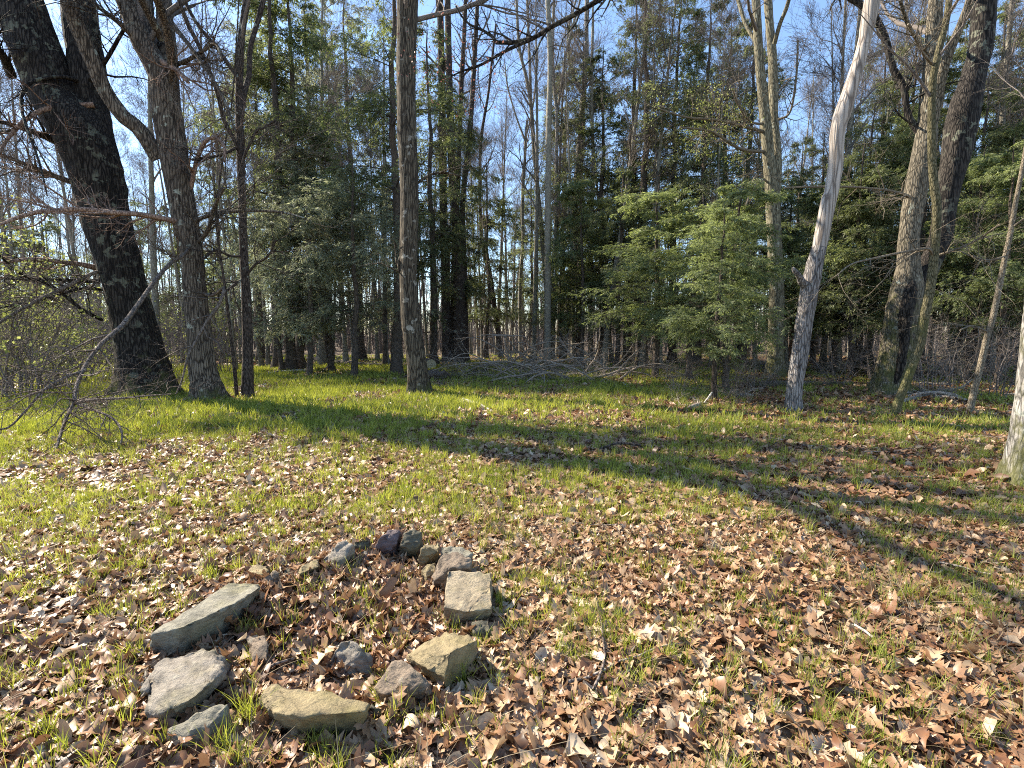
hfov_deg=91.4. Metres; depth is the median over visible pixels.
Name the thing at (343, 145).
bare tree
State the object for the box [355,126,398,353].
bare tree
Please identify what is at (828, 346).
bare tree
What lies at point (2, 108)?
bare tree
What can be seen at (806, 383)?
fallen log
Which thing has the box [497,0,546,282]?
tree
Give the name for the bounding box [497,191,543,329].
bare tree
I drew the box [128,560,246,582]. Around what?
fallen branch
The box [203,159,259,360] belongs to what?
bare tree
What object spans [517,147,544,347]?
bare tree
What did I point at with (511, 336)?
brush branch
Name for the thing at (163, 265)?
hemlock tree
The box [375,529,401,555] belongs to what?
ring stone
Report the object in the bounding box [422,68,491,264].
bare tree
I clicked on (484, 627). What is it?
ring stone
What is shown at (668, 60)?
bare tree
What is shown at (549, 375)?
brush branch
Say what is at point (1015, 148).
bare tree
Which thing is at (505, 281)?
bare tree
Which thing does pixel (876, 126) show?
hemlock tree
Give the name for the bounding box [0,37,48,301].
bare tree
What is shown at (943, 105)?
bare tree
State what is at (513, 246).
bare tree
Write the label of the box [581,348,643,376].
brush branch
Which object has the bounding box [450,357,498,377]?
brush branch
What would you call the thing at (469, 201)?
bare tree
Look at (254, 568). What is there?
ring stone
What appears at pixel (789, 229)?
hemlock tree
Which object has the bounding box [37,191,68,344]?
bare tree
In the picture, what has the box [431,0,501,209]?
dark tree
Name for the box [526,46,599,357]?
bare tree
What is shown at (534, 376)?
brush branch
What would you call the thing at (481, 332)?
bare tree
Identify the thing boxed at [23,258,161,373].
shrub
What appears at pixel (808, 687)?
fallen twig
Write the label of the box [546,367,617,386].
brush branch
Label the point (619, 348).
brush branch
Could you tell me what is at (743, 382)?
shrub
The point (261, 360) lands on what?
bare tree
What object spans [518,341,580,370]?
brush branch
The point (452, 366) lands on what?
brush branch
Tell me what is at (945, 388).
brush branch
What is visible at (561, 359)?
brush branch
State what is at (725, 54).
bare tree
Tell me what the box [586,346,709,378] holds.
brush branch
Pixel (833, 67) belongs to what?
bare tree
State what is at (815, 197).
hemlock tree
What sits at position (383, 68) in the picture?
tree
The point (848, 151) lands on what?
bare tree
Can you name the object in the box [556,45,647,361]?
hemlock tree
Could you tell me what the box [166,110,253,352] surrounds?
hemlock tree
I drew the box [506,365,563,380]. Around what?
brush branch
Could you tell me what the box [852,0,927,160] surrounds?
bare tree
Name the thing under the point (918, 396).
fallen log
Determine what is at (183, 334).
shrub
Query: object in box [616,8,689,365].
bare tree
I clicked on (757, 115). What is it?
hemlock tree
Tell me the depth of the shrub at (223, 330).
26.42 m
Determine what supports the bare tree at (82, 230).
on the ground at (786, 730)
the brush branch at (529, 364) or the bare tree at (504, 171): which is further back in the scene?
the bare tree at (504, 171)
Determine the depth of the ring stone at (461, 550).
3.29 m
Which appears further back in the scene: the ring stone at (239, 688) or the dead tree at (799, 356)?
the dead tree at (799, 356)
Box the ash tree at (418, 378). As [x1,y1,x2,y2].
[362,0,582,394]
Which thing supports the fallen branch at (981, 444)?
on the ground at (786, 730)
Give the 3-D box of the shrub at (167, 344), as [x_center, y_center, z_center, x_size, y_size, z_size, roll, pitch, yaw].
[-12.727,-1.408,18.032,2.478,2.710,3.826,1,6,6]
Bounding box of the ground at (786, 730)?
[0,336,1023,767]
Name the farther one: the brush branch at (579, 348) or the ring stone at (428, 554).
the brush branch at (579, 348)
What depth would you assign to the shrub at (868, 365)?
17.09 m
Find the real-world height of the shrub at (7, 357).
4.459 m
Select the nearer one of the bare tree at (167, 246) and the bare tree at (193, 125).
the bare tree at (167, 246)
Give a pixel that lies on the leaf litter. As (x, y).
(312, 629)
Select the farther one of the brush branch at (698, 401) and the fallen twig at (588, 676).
the brush branch at (698, 401)
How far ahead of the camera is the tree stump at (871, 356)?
17.71 m
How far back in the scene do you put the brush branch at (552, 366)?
16.87 m
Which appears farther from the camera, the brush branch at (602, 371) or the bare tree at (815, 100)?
the bare tree at (815, 100)
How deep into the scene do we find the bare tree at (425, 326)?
30.61 m
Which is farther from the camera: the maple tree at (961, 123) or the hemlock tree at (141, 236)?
the hemlock tree at (141, 236)
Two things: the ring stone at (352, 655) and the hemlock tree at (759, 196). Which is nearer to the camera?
the ring stone at (352, 655)
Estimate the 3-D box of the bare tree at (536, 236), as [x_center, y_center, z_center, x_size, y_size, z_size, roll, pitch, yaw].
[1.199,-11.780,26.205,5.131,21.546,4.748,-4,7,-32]
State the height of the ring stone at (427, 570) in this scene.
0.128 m
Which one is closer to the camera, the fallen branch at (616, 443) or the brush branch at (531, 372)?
the fallen branch at (616, 443)
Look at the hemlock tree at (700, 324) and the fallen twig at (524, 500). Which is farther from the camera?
the hemlock tree at (700, 324)
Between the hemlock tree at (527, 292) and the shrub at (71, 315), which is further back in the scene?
the hemlock tree at (527, 292)
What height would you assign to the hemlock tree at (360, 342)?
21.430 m
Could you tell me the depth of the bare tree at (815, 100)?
36.46 m
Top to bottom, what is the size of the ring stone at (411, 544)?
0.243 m
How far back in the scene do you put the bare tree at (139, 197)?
43.46 m
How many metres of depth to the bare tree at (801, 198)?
36.24 m
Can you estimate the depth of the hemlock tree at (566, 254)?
24.29 m
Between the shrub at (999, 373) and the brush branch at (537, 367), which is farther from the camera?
the brush branch at (537, 367)
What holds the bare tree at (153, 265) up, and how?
on the ground at (786, 730)
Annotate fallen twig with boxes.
[43,471,150,486]
[195,438,285,465]
[487,496,550,501]
[555,521,621,526]
[566,587,605,691]
[566,627,686,683]
[788,516,836,530]
[800,607,925,690]
[863,445,915,451]
[892,473,937,477]
[940,561,1023,583]
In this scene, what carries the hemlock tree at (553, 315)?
on the ground at (786, 730)
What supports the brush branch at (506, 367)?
on the ground at (786, 730)
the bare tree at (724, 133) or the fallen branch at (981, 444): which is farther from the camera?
the bare tree at (724, 133)
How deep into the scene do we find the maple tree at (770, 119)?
16.96 m
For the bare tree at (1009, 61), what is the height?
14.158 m
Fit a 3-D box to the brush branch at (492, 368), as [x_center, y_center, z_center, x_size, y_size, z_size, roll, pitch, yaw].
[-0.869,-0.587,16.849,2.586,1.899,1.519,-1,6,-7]
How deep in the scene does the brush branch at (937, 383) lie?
15.40 m
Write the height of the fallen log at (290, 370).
0.167 m
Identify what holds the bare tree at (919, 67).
on the ground at (786, 730)
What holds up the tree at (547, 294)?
on the ground at (786, 730)
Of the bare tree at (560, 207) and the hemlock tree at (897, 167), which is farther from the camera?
the bare tree at (560, 207)
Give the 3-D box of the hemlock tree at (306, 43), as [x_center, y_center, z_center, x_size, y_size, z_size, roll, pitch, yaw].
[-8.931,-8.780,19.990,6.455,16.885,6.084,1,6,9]
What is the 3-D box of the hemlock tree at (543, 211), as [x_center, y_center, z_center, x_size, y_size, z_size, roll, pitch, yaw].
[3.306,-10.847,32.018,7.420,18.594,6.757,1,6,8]
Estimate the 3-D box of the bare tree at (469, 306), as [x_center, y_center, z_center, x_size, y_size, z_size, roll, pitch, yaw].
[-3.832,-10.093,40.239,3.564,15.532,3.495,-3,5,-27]
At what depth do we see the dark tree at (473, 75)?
26.96 m
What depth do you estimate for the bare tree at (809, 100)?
37.54 m
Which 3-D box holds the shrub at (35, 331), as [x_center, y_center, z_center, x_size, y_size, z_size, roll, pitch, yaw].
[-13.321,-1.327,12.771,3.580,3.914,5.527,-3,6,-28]
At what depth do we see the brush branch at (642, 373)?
17.21 m
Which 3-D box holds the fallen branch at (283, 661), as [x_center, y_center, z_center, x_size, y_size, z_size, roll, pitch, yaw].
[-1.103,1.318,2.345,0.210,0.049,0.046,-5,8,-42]
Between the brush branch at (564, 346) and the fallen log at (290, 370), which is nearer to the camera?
the fallen log at (290, 370)
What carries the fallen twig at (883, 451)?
on the ground at (786, 730)
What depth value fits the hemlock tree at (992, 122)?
19.53 m
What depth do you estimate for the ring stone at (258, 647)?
2.39 m
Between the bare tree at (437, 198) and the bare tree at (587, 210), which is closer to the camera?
the bare tree at (587, 210)
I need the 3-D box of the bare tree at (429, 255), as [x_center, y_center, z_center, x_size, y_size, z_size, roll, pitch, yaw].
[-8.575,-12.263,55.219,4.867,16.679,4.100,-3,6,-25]
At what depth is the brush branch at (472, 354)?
18.38 m
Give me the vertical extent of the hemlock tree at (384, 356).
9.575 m
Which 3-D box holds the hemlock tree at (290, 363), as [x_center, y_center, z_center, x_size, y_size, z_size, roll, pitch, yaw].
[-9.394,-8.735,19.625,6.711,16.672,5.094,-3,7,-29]
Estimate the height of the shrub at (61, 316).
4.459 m
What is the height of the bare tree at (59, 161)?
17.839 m
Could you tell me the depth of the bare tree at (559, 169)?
27.32 m
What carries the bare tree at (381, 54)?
on the ground at (786, 730)
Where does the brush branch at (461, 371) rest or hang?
on the ground at (786, 730)
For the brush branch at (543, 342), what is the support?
on the ground at (786, 730)
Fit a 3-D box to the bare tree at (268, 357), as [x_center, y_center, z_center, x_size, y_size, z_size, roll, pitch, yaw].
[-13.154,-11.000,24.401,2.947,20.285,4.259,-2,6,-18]
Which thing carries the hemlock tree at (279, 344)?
on the ground at (786, 730)
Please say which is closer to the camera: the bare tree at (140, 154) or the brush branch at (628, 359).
the brush branch at (628, 359)
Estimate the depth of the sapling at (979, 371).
9.07 m
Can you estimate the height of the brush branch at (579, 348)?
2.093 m
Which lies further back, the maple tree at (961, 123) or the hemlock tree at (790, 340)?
the hemlock tree at (790, 340)
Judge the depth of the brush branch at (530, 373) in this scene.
16.10 m
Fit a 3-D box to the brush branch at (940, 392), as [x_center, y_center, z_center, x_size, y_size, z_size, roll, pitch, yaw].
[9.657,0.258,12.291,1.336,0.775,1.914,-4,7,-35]
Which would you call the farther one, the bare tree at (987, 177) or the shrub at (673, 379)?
the bare tree at (987, 177)
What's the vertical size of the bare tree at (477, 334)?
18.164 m
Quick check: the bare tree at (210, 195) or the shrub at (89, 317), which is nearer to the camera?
the shrub at (89, 317)
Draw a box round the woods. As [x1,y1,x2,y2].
[1,113,1017,353]
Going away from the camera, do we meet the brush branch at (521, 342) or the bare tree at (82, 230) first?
the brush branch at (521, 342)
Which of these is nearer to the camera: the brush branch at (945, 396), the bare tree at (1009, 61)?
the brush branch at (945, 396)
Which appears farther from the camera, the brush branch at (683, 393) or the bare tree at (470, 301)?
the bare tree at (470, 301)
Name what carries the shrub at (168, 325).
on the ground at (786, 730)
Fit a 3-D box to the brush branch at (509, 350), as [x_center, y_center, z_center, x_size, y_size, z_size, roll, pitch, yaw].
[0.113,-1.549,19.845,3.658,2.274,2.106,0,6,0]
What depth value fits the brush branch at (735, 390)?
11.14 m
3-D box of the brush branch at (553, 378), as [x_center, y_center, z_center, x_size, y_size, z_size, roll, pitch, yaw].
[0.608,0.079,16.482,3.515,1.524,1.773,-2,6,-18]
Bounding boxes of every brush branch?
[401,333,543,379]
[428,336,515,374]
[430,345,510,379]
[437,358,476,380]
[440,352,492,383]
[441,324,501,370]
[441,347,509,373]
[443,319,541,364]
[446,320,524,369]
[449,343,521,378]
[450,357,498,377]
[470,304,546,366]
[472,318,544,363]
[480,357,542,379]
[485,297,553,368]
[489,318,518,372]
[489,348,550,376]
[491,336,603,382]
[492,336,592,377]
[497,366,538,382]
[497,368,573,383]
[503,337,561,366]
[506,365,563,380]
[507,347,581,377]
[513,338,592,379]
[514,337,564,365]
[515,324,602,369]
[518,338,584,370]
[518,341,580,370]
[518,373,574,381]
[524,332,629,379]
[535,356,616,377]
[536,341,580,369]
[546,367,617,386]
[550,327,584,368]
[552,330,603,366]
[559,315,630,366]
[560,358,603,372]
[563,326,641,369]
[577,308,617,372]
[578,359,607,378]
[579,327,652,360]
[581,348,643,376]
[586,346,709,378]
[599,355,705,376]
[610,318,665,371]
[610,361,672,379]
[618,341,652,369]
[619,354,683,378]
[666,386,697,398]
[687,394,712,407]
[698,387,753,395]
[710,380,766,404]
[865,384,962,398]
[871,377,956,385]
[913,369,946,394]
[914,378,965,399]
[922,382,958,394]
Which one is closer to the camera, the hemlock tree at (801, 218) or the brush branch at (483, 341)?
the brush branch at (483, 341)
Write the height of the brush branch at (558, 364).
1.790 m
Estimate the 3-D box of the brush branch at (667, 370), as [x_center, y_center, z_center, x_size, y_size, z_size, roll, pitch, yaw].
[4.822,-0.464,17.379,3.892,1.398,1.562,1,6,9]
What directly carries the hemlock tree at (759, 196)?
on the ground at (786, 730)
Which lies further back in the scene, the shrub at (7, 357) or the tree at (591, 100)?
the tree at (591, 100)
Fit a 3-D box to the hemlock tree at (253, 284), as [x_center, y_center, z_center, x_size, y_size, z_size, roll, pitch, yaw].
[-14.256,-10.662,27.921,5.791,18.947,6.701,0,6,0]
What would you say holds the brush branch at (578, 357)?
on the ground at (786, 730)
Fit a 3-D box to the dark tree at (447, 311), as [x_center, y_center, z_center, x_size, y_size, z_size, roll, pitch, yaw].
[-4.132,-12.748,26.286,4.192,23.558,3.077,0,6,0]
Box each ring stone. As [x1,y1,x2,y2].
[140,648,230,722]
[150,583,260,657]
[167,704,229,748]
[228,686,247,693]
[246,635,268,665]
[248,565,269,575]
[258,684,370,735]
[263,570,279,585]
[282,568,289,574]
[298,559,319,575]
[323,540,354,567]
[328,640,374,678]
[354,540,370,550]
[368,704,380,718]
[373,660,432,702]
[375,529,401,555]
[399,529,422,558]
[406,632,476,689]
[417,543,439,565]
[421,563,435,581]
[431,552,471,587]
[440,546,472,558]
[443,570,493,625]
[469,620,491,639]
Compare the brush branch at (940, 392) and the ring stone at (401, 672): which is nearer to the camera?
the ring stone at (401, 672)
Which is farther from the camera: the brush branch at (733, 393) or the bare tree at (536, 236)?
the bare tree at (536, 236)
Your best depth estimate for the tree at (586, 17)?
28.49 m
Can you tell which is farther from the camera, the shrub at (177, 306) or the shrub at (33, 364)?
the shrub at (177, 306)
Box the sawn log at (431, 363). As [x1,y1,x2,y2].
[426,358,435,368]
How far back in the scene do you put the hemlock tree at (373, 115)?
17.62 m
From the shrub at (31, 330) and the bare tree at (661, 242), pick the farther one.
the bare tree at (661, 242)
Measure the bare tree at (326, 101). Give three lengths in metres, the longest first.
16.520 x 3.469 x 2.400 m
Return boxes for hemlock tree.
[0,204,59,328]
[12,203,90,352]
[77,197,175,328]
[142,203,215,356]
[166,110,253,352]
[182,0,358,369]
[192,15,289,360]
[201,1,330,368]
[204,258,237,361]
[205,172,328,370]
[210,0,383,368]
[226,180,382,376]
[249,0,362,357]
[257,136,391,371]
[259,163,437,378]
[286,0,396,359]
[289,0,465,374]
[331,162,432,365]
[377,20,501,364]
[417,56,504,359]
[450,164,537,358]
[498,185,557,352]
[506,66,597,340]
[520,253,585,362]
[526,24,627,359]
[529,173,634,363]
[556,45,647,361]
[561,184,765,376]
[573,0,695,361]
[574,153,665,365]
[584,0,728,365]
[604,0,740,362]
[617,195,787,379]
[633,0,759,364]
[648,204,796,402]
[649,178,842,390]
[660,25,764,359]
[678,174,821,371]
[697,18,819,361]
[749,171,830,360]
[762,172,962,371]
[766,135,831,359]
[768,175,824,354]
[784,134,862,363]
[785,105,931,372]
[785,134,927,376]
[809,108,885,354]
[833,78,1000,378]
[835,42,927,357]
[838,19,978,353]
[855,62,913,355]
[866,27,995,365]
[882,146,1023,380]
[897,16,1023,369]
[927,73,1023,374]
[931,77,1023,360]
[931,137,1023,384]
[938,0,1023,361]
[941,86,1023,371]
[941,119,1023,379]
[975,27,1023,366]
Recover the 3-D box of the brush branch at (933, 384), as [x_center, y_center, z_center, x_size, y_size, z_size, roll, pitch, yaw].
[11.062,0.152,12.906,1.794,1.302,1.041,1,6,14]
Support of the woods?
on the ground at (786, 730)
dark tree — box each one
[416,0,467,362]
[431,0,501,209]
[432,0,453,361]
[451,0,496,361]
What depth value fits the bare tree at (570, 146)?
38.45 m
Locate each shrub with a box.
[0,227,107,398]
[0,259,78,392]
[0,260,114,405]
[0,263,112,387]
[0,264,89,387]
[0,264,109,390]
[0,266,112,393]
[2,296,168,376]
[5,283,107,363]
[21,268,170,382]
[22,285,93,353]
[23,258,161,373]
[33,267,110,362]
[60,290,177,366]
[92,283,181,351]
[107,312,187,365]
[156,300,186,368]
[159,286,239,361]
[159,295,228,364]
[174,287,269,361]
[181,303,268,371]
[640,348,720,396]
[711,346,773,402]
[712,332,789,388]
[806,329,880,385]
[841,324,880,377]
[882,314,980,396]
[917,290,1021,386]
[922,317,995,376]
[934,303,1018,381]
[936,307,1020,397]
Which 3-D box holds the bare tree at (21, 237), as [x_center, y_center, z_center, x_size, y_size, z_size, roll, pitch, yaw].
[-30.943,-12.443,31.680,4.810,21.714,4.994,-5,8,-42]
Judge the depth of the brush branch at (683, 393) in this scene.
11.86 m
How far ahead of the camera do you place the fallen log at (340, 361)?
25.22 m
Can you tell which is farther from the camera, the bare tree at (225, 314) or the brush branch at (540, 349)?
the bare tree at (225, 314)
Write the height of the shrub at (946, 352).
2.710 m
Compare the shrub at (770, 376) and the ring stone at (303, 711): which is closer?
the ring stone at (303, 711)
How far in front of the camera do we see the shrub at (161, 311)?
26.51 m
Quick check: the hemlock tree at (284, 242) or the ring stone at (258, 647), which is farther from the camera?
the hemlock tree at (284, 242)
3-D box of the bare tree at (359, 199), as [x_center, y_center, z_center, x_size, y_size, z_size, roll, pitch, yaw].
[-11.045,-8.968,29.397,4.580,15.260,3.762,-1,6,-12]
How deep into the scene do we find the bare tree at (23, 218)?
39.06 m
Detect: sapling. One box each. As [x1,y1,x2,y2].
[766,0,977,415]
[872,28,1023,414]
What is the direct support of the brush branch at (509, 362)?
on the ground at (786, 730)
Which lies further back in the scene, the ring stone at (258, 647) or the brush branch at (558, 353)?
the brush branch at (558, 353)
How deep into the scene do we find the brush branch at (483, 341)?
20.79 m
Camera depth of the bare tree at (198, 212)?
31.00 m
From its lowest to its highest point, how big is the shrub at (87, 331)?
4.087 m
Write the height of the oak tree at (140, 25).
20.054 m
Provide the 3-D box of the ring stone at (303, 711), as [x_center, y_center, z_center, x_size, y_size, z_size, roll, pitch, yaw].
[-0.822,1.327,2.036,0.546,0.178,0.247,2,6,16]
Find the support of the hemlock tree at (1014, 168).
on the ground at (786, 730)
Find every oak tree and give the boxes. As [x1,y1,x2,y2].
[0,0,192,397]
[0,0,361,458]
[108,0,396,398]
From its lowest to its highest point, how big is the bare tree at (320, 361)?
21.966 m
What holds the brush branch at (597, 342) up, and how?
on the ground at (786, 730)
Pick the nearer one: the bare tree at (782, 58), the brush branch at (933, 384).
the brush branch at (933, 384)
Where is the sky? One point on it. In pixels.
(778, 5)
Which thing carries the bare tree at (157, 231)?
on the ground at (786, 730)
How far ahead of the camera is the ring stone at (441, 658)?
2.27 m
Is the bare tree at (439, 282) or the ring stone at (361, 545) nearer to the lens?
the ring stone at (361, 545)
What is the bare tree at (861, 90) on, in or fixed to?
on the ground at (786, 730)
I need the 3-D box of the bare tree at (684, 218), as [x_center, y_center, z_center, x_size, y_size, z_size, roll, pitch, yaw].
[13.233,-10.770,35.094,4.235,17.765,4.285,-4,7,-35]
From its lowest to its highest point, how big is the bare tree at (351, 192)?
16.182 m
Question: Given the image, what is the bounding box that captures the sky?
[0,0,1023,332]
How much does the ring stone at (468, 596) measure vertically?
0.205 m
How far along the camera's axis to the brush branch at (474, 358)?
17.11 m
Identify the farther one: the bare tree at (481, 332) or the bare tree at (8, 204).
the bare tree at (481, 332)
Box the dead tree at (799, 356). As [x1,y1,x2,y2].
[783,0,880,412]
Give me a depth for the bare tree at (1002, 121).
18.96 m
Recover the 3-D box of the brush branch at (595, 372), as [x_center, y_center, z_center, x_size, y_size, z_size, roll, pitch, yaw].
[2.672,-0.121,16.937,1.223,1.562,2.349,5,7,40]
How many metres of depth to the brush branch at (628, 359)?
19.77 m
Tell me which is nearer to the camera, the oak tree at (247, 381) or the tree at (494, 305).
the oak tree at (247, 381)
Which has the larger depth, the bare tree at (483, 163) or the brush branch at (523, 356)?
the bare tree at (483, 163)
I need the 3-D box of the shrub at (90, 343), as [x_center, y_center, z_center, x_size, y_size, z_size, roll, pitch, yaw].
[-14.265,-1.575,16.937,4.676,3.312,3.029,-5,7,-40]
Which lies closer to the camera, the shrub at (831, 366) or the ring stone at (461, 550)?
the ring stone at (461, 550)
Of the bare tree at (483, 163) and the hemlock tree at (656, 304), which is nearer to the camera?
the hemlock tree at (656, 304)
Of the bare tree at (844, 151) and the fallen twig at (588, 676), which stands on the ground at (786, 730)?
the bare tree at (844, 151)
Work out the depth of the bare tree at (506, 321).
39.04 m
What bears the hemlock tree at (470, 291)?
on the ground at (786, 730)
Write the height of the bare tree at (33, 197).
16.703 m
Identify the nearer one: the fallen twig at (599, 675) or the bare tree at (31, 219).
the fallen twig at (599, 675)
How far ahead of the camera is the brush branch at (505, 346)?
18.51 m
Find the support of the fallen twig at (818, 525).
on the leaf litter
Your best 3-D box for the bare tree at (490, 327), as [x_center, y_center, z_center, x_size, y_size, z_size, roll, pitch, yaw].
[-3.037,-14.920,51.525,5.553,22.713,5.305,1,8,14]
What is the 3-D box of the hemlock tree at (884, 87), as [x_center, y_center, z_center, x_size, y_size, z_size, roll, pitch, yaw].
[17.001,-7.784,21.286,5.324,14.776,5.648,1,6,5]
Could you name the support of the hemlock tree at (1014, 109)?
on the ground at (786, 730)
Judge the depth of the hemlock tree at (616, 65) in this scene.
26.29 m
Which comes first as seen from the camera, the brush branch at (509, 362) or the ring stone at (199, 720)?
the ring stone at (199, 720)
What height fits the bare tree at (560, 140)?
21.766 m
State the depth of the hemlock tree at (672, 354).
24.71 m
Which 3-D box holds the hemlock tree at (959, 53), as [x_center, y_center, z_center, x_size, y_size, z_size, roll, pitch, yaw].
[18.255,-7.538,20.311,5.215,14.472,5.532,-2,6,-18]
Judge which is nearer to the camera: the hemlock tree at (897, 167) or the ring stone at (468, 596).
the ring stone at (468, 596)
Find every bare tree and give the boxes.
[0,8,94,363]
[0,29,66,355]
[0,34,20,127]
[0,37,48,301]
[0,43,47,324]
[0,50,57,338]
[0,94,31,314]
[0,145,62,308]
[0,164,63,288]
[7,124,58,342]
[27,4,117,356]
[28,107,84,352]
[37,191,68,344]
[40,117,149,261]
[52,201,86,345]
[66,125,158,350]
[96,4,140,364]
[102,35,206,341]
[114,3,217,330]
[114,127,155,266]
[120,145,163,300]
[123,145,165,332]
[127,160,169,337]
[132,0,265,366]
[138,29,222,355]
[146,61,232,363]
[155,1,246,369]
[160,231,177,332]
[178,180,215,309]
[192,154,225,267]
[197,87,269,362]
[198,88,252,340]
[201,158,246,353]
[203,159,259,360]
[213,10,270,364]
[245,103,288,269]
[282,0,381,364]
[284,0,386,363]
[307,54,345,235]
[316,63,361,360]
[316,107,359,356]
[330,48,360,358]
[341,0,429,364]
[341,22,426,359]
[343,56,395,359]
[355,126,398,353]
[376,68,439,357]
[416,75,439,290]
[419,82,482,298]
[420,93,447,350]
[420,197,440,326]
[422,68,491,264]
[428,180,449,349]
[446,68,504,355]
[448,105,501,357]
[449,164,475,353]
[450,163,477,276]
[451,179,476,353]
[467,135,511,313]
[472,121,501,347]
[474,17,540,355]
[476,159,532,353]
[480,0,566,360]
[483,99,524,351]
[494,187,534,340]
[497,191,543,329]
[503,206,526,278]
[505,165,530,344]
[507,0,606,359]
[511,164,544,342]
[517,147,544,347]
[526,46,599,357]
[529,149,568,356]
[531,24,605,359]
[538,5,625,360]
[561,96,600,349]
[561,133,611,361]
[584,149,619,322]
[587,0,690,364]
[589,140,614,346]
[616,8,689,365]
[620,0,726,365]
[625,120,638,358]
[651,113,683,359]
[670,0,773,367]
[677,42,750,358]
[684,0,810,367]
[684,109,727,355]
[714,1,811,358]
[726,125,761,365]
[744,48,810,371]
[776,0,870,370]
[777,0,906,370]
[781,64,837,327]
[784,57,851,350]
[789,164,814,237]
[790,0,944,371]
[791,104,831,269]
[816,2,925,298]
[816,45,876,356]
[822,56,885,355]
[824,0,962,360]
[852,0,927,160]
[863,0,964,350]
[890,1,962,190]
[925,1,1023,369]
[926,0,1023,366]
[936,0,1023,163]
[944,0,1023,370]
[957,1,1023,371]
[985,97,1023,371]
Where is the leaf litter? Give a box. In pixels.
[0,355,1023,767]
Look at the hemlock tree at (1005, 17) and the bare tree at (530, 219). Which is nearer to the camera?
the hemlock tree at (1005, 17)
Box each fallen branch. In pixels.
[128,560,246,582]
[252,657,298,674]
[599,442,654,448]
[852,623,874,637]
[965,438,1002,450]
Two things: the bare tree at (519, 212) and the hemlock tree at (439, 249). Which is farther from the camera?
the bare tree at (519, 212)
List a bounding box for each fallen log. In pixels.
[268,369,305,373]
[306,357,380,365]
[752,381,853,386]
[904,379,972,401]
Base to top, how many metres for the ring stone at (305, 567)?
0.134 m
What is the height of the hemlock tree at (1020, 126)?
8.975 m
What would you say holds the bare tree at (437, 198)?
on the ground at (786, 730)
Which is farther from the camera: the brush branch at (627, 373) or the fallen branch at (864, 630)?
the brush branch at (627, 373)
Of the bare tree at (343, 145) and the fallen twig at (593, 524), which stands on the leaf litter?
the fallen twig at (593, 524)
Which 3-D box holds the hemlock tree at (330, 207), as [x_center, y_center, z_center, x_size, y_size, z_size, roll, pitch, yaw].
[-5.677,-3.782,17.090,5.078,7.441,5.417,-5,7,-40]
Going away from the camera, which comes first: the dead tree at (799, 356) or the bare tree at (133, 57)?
the dead tree at (799, 356)
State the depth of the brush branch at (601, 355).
19.66 m
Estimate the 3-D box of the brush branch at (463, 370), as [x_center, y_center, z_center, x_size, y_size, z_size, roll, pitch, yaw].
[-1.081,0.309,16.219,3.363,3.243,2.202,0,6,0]
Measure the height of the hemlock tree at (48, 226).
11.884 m
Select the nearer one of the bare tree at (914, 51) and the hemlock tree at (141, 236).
the bare tree at (914, 51)
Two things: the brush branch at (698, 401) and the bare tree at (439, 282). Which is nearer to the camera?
the brush branch at (698, 401)
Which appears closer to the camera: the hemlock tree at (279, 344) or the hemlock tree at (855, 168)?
the hemlock tree at (279, 344)
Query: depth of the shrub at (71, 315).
12.73 m
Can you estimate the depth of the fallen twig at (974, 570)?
3.34 m
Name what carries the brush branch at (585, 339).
on the ground at (786, 730)
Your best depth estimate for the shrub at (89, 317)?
21.10 m
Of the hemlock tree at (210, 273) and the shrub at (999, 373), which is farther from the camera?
the hemlock tree at (210, 273)
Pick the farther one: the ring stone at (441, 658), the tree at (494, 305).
the tree at (494, 305)
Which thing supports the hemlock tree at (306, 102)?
on the ground at (786, 730)
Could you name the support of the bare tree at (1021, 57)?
on the ground at (786, 730)
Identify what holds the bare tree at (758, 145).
on the ground at (786, 730)
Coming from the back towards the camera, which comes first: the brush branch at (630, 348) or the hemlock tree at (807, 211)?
the hemlock tree at (807, 211)
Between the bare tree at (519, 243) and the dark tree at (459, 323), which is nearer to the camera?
the dark tree at (459, 323)
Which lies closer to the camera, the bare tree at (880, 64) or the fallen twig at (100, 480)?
the fallen twig at (100, 480)
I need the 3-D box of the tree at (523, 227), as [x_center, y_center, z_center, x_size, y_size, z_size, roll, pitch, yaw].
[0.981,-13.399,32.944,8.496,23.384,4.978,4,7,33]
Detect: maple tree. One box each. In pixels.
[383,0,1023,485]
[634,0,832,377]
[742,0,1023,394]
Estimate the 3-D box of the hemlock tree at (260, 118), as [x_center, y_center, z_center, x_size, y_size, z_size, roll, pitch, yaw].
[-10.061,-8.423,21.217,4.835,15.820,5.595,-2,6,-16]
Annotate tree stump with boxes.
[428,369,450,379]
[855,354,875,377]
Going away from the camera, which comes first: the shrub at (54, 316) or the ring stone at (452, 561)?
the ring stone at (452, 561)
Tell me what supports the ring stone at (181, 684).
on the ground at (786, 730)

